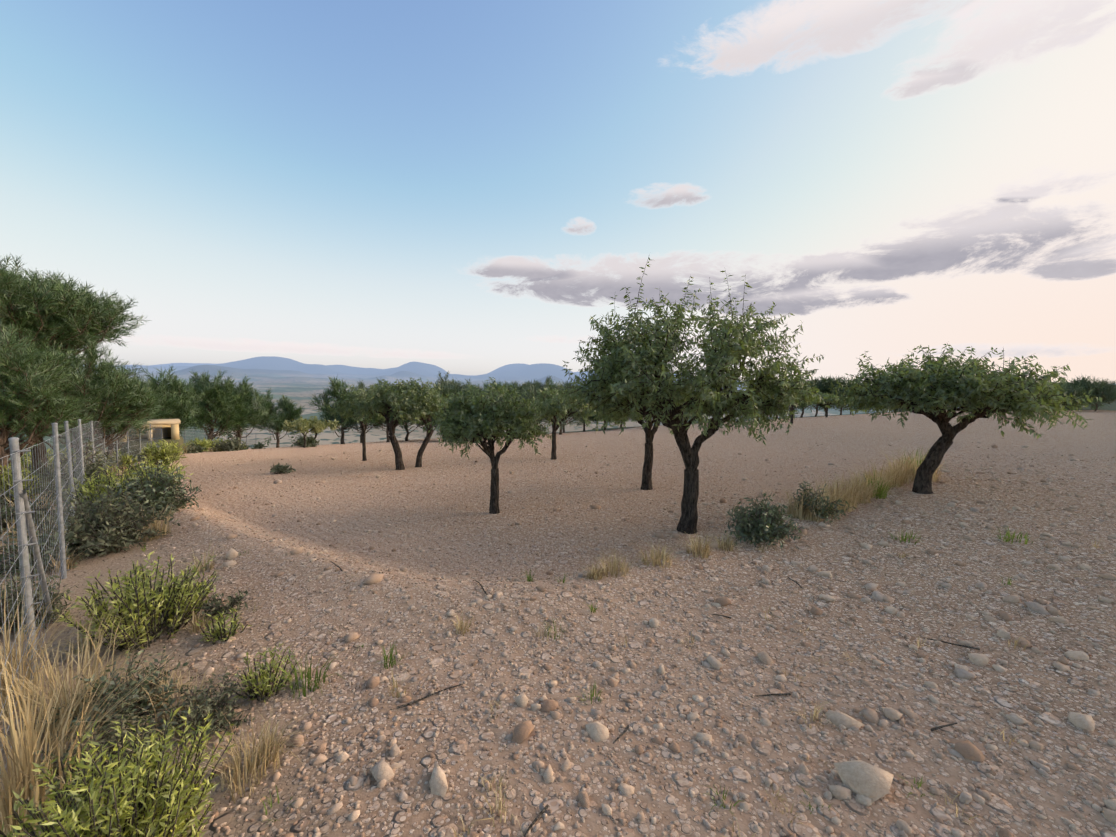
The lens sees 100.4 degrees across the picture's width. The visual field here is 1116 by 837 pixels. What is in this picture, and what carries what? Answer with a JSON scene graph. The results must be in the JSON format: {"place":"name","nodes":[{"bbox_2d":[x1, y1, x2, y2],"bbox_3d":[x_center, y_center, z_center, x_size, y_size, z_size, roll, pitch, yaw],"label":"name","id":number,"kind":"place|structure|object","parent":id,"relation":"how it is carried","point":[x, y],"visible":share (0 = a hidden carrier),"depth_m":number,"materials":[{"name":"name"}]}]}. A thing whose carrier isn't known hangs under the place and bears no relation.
{"place":"outdoors","nodes":[
{"label":"outdoors","id":0,"kind":"place"},
{"bbox_2d":[0,356,1115,836],"bbox_3d":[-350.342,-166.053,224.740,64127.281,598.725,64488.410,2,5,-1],"label":"ground","id":1,"kind":"structure","parent":0,"point":[844,434],"depth_m":3.39,"materials":[{"name":"soil"}]},
{"bbox_2d":[0,317,94,473],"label":"tree","id":2,"kind":"object","parent":1,"relation":"on","point":[18,382],"visible":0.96,"depth_m":9.51,"materials":[{"name":"green plant"}]},
{"bbox_2d":[0,254,151,475],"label":"tree","id":3,"kind":"object","parent":1,"relation":"on","point":[66,314],"visible":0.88,"depth_m":11.22,"materials":[{"name":"green plant"}]},
{"bbox_2d":[0,333,165,466],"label":"tree","id":4,"kind":"object","parent":1,"relation":"on","point":[119,404],"visible":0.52,"depth_m":11.66,"materials":[{"name":"green plant"}]},
{"bbox_2d":[59,361,158,455],"bbox_3d":[-16.732,-0.131,17.157,3.588,4.193,3.010,2,5,-1],"label":"tree","id":5,"kind":"object","parent":1,"relation":"on","point":[142,383],"visible":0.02,"depth_m":17.32,"materials":[{"name":"green plant"}]},
{"bbox_2d":[8,419,246,682],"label":"fence posts","id":6,"kind":"object","parent":1,"relation":"on","point":[26,516],"visible":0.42,"depth_m":2.96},
{"bbox_2d":[0,421,245,783],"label":"fence wire","id":7,"kind":"object","parent":6,"relation":"attached to","point":[65,466],"visible":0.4,"depth_m":3.98,"materials":[{"name":"grey metal"}]},
{"bbox_2d":[0,437,298,836],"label":"green shrubs","id":8,"kind":"object","parent":1,"relation":"on","point":[95,793],"visible":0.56,"depth_m":1.74,"materials":[{"name":"green plant"}]},
{"bbox_2d":[115,436,183,454],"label":"shed earth platform","id":9,"kind":"structure","parent":1,"relation":"on","point":[180,441],"depth_m":22.25,"materials":[{"name":"brown soil"}]},
{"bbox_2d":[119,424,179,441],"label":"walls","id":10,"kind":"structure","parent":9,"relation":"on","point":[172,431],"depth_m":22.74,"materials":[{"name":"paint"}]},
{"bbox_2d":[144,419,180,424],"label":"shed roof","id":11,"kind":"structure","parent":10,"relation":"attached to","point":[163,421],"depth_m":22.55,"materials":[{"name":"beige concrete"}]},
{"bbox_2d":[136,365,204,434],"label":"tree","id":12,"kind":"object","parent":1,"relation":"on","point":[174,392],"visible":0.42,"depth_m":25.70,"materials":[{"name":"green plant"}]},
{"bbox_2d":[181,368,251,441],"bbox_3d":[-24.082,-0.514,32.089,4.388,5.994,4.841,2,5,-1],"label":"tree","id":13,"kind":"object","parent":1,"relation":"on","point":[213,405],"visible":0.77,"depth_m":31.62,"materials":[{"name":"green plant"}]},
{"bbox_2d":[213,376,280,443],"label":"tree","id":14,"kind":"object","parent":1,"relation":"on","point":[253,414],"visible":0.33,"depth_m":34.34,"materials":[{"name":"green plant"}]},
{"bbox_2d":[251,388,304,447],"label":"tree","id":15,"kind":"object","parent":1,"relation":"on","point":[287,412],"visible":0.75,"depth_m":50.99,"materials":[{"name":"green plant"}]},
{"bbox_2d":[282,418,325,447],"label":"almond tree","id":16,"kind":"object","parent":1,"relation":"on","point":[298,424],"visible":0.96,"depth_m":27.79,"materials":[{"name":"green plant"}]},
{"bbox_2d":[300,416,338,446],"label":"almond tree","id":17,"kind":"object","parent":1,"relation":"on","point":[334,424],"visible":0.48,"depth_m":29.08,"materials":[{"name":"green plant"}]},
{"bbox_2d":[306,377,368,443],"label":"tree","id":18,"kind":"object","parent":1,"relation":"on","point":[337,391],"visible":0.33,"depth_m":42.64,"materials":[{"name":"green plant"}]},
{"bbox_2d":[328,385,384,460],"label":"almond tree","id":19,"kind":"object","parent":1,"relation":"on","point":[344,407],"visible":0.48,"depth_m":15.05,"materials":[{"name":"green plant"}]},
{"bbox_2d":[323,380,400,442],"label":"tree","id":20,"kind":"object","parent":1,"relation":"on","point":[361,384],"visible":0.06,"depth_m":45.63,"materials":[{"name":"green plant"}]},
{"bbox_2d":[364,379,417,441],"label":"tree","id":21,"kind":"object","parent":1,"relation":"on","point":[379,419],"visible":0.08,"depth_m":41.62,"materials":[{"name":"green plant"}]},
{"bbox_2d":[346,378,446,469],"bbox_3d":[-4.274,0.179,13.224,2.559,2.755,2.679,5,6,31],"label":"almond tree","id":22,"kind":"object","parent":1,"relation":"on","point":[381,403],"visible":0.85,"depth_m":12.56,"materials":[{"name":"green plant"}]},
{"bbox_2d":[382,383,425,440],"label":"tree","id":23,"kind":"object","parent":1,"relation":"on","point":[407,434],"depth_m":48.24,"materials":[{"name":"green plant"}]},
{"bbox_2d":[374,378,448,466],"bbox_3d":[-4.136,0.180,13.482,2.274,2.745,2.428,-1,6,-26],"label":"almond tree","id":24,"kind":"object","parent":1,"relation":"on","point":[422,447],"visible":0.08,"depth_m":13.26,"materials":[{"name":"green plant"}]},
{"bbox_2d":[412,382,439,440],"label":"tree","id":25,"kind":"object","parent":1,"relation":"on","point":[423,422],"depth_m":49.09,"materials":[{"name":"green plant"}]},
{"bbox_2d":[0,433,855,836],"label":"shrubs","id":26,"kind":"object","parent":1,"relation":"on","point":[76,528],"depth_m":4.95,"materials":[{"name":"green plant"}]},
{"bbox_2d":[428,371,450,391],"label":"tree","id":27,"kind":"object","parent":1,"relation":"on","point":[442,380],"visible":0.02,"depth_m":65.60,"materials":[{"name":"green plant"}]},
{"bbox_2d":[419,381,463,441],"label":"tree","id":28,"kind":"object","parent":1,"relation":"on","point":[446,389],"visible":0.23,"depth_m":42.70,"materials":[{"name":"green plant"}]},
{"bbox_2d":[445,378,491,394],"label":"tree","id":29,"kind":"object","parent":1,"relation":"on","point":[457,385],"visible":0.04,"depth_m":48.69,"materials":[{"name":"green plant"}]},
{"bbox_2d":[458,382,506,434],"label":"tree","id":30,"kind":"object","parent":1,"relation":"on","point":[473,392],"visible":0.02,"depth_m":42.67,"materials":[{"name":"green plant"}]},
{"bbox_2d":[421,377,553,513],"bbox_3d":[-1.137,0.481,7.560,2.140,2.342,1.959,2,5,-1],"label":"almond tree","id":31,"kind":"object","parent":1,"relation":"on","point":[489,418],"visible":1,"depth_m":7.14,"materials":[{"name":"green plant"}]},
{"bbox_2d":[486,378,509,398],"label":"tree","id":32,"kind":"object","parent":1,"relation":"on","point":[498,385],"visible":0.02,"depth_m":51.91,"materials":[{"name":"green plant"}]},
{"bbox_2d":[502,379,520,435],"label":"tree","id":33,"kind":"object","parent":1,"relation":"on","point":[510,389],"depth_m":68.12,"materials":[{"name":"green plant"}]},
{"bbox_2d":[504,384,524,399],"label":"tree","id":34,"kind":"object","parent":1,"relation":"on","point":[520,389],"depth_m":48.89,"materials":[{"name":"green plant"}]},
{"bbox_2d":[509,380,537,432],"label":"tree","id":35,"kind":"object","parent":1,"relation":"on","point":[525,384],"visible":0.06,"depth_m":68.86,"materials":[{"name":"green plant"}]},
{"bbox_2d":[528,375,552,421],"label":"tree","id":36,"kind":"object","parent":1,"relation":"on","point":[546,380],"visible":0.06,"depth_m":76.65,"materials":[{"name":"green plant"}]},
{"bbox_2d":[515,380,568,436],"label":"tree","id":37,"kind":"object","parent":1,"relation":"on","point":[535,390],"visible":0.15,"depth_m":42.98,"materials":[{"name":"green plant"}]},
{"bbox_2d":[0,443,1104,836],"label":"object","id":38,"kind":"object","parent":1,"relation":"on","point":[20,777],"visible":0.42,"depth_m":2.45,"materials":[{"name":"beige plant"}]},
{"bbox_2d":[543,379,563,430],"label":"tree","id":39,"kind":"object","parent":1,"relation":"on","point":[552,387],"visible":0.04,"depth_m":70.43,"materials":[{"name":"green plant"}]},
{"bbox_2d":[536,379,584,434],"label":"tree","id":40,"kind":"object","parent":1,"relation":"on","point":[577,418],"visible":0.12,"depth_m":49.92,"materials":[{"name":"green plant"}]},
{"bbox_2d":[528,385,597,459],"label":"almond tree","id":41,"kind":"object","parent":1,"relation":"on","point":[547,402],"visible":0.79,"depth_m":14.35,"materials":[{"name":"green plant"}]},
{"bbox_2d":[540,415,593,432],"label":"tree","id":42,"kind":"object","parent":1,"relation":"on","point":[579,424],"visible":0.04,"depth_m":79.63,"materials":[{"name":"green plant"}]},
{"bbox_2d":[570,392,604,431],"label":"tree","id":43,"kind":"object","parent":1,"relation":"on","point":[591,419],"depth_m":79.45,"materials":[{"name":"green plant"}]},
{"bbox_2d":[592,392,622,429],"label":"tree","id":44,"kind":"object","parent":1,"relation":"on","point":[604,415],"depth_m":79.66,"materials":[{"name":"green plant"}]},
{"bbox_2d":[140,438,1115,836],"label":"loose stones","id":45,"kind":"object","parent":1,"relation":"on","point":[866,784],"visible":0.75,"depth_m":2.76,"materials":[{"name":"beige stone"}]},
{"bbox_2d":[240,448,1040,824],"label":"grass","id":46,"kind":"structure","parent":1,"relation":"on","point":[882,494],"depth_m":2.83,"materials":[{"name":"green plant"}]},
{"bbox_2d":[594,366,704,489],"bbox_3d":[1.871,0.156,9.515,2.293,2.809,2.451,2,5,-1],"label":"almond tree","id":47,"kind":"object","parent":1,"relation":"on","point":[646,483],"visible":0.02,"depth_m":9.45,"materials":[{"name":"green plant"}]},
{"bbox_2d":[330,561,979,836],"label":"fallen twigs","id":48,"kind":"object","parent":1,"relation":"on","point":[547,805],"visible":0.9,"depth_m":2.53,"materials":[{"name":"brown wood"}]},
{"bbox_2d":[552,254,831,533],"bbox_3d":[1.653,-0.209,6.357,3.522,3.734,3.410,2,5,-1],"label":"almond tree","id":49,"kind":"object","parent":1,"relation":"on","point":[622,386],"visible":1,"depth_m":5.57,"materials":[{"name":"green plant"}]},
{"bbox_2d":[777,390,817,423],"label":"almond tree","id":50,"kind":"object","parent":1,"relation":"on","point":[806,401],"visible":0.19,"depth_m":29.85,"materials":[{"name":"green plant"}]},
{"bbox_2d":[788,379,820,417],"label":"tree","id":51,"kind":"object","parent":1,"relation":"on","point":[802,406],"visible":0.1,"depth_m":55.04,"materials":[{"name":"green plant"}]},
{"bbox_2d":[788,377,821,417],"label":"tree","id":52,"kind":"object","parent":1,"relation":"on","point":[802,410],"visible":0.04,"depth_m":60.62,"materials":[{"name":"green plant"}]},
{"bbox_2d":[800,375,844,416],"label":"tree","id":53,"kind":"object","parent":1,"relation":"on","point":[822,381],"visible":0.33,"depth_m":57.45,"materials":[{"name":"green plant"}]},
{"bbox_2d":[813,374,846,415],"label":"tree","id":54,"kind":"object","parent":1,"relation":"on","point":[819,407],"visible":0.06,"depth_m":60.72,"materials":[{"name":"green plant"}]},
{"bbox_2d":[813,393,848,416],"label":"almond tree","id":55,"kind":"object","parent":1,"relation":"on","point":[832,398],"visible":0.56,"depth_m":40.67,"materials":[{"name":"green plant"}]},
{"bbox_2d":[817,375,857,414],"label":"tree","id":56,"kind":"object","parent":1,"relation":"on","point":[844,382],"visible":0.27,"depth_m":56.54,"materials":[{"name":"green plant"}]},
{"bbox_2d":[822,402,870,414],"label":"tree","id":57,"kind":"object","parent":1,"relation":"on","point":[847,408],"depth_m":80.50,"materials":[{"name":"green plant"}]},
{"bbox_2d":[853,403,913,412],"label":"tree","id":58,"kind":"object","parent":1,"relation":"on","point":[877,407],"visible":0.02,"depth_m":69.85,"materials":[{"name":"green plant"}]},
{"bbox_2d":[829,343,1101,493],"bbox_3d":[5.350,0.073,6.546,2.787,2.298,2.698,5,6,30],"label":"almond tree","id":59,"kind":"object","parent":1,"relation":"on","point":[932,394],"visible":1,"depth_m":5.89,"materials":[{"name":"green plant"}]},
{"bbox_2d":[1048,380,1091,409],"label":"tree","id":60,"kind":"object","parent":1,"relation":"on","point":[1072,403],"depth_m":53.13,"materials":[{"name":"green plant"}]},
{"bbox_2d":[1045,381,1101,411],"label":"tree","id":61,"kind":"object","parent":1,"relation":"on","point":[1076,392],"visible":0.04,"depth_m":44.90,"materials":[{"name":"green plant"}]},
{"bbox_2d":[1053,379,1103,409],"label":"tree","id":62,"kind":"object","parent":1,"relation":"on","point":[1093,407],"visible":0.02,"depth_m":54.38,"materials":[{"name":"green plant"}]},
{"bbox_2d":[1064,374,1115,410],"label":"tree","id":63,"kind":"object","parent":1,"relation":"on","point":[1105,391],"visible":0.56,"depth_m":46.96,"materials":[{"name":"green plant"}]},
{"bbox_2d":[0,0,1115,384],"label":"sky","id":64,"kind":"structure","parent":0,"point":[460,187],"materials":[{"name":"blue"}]}
]}

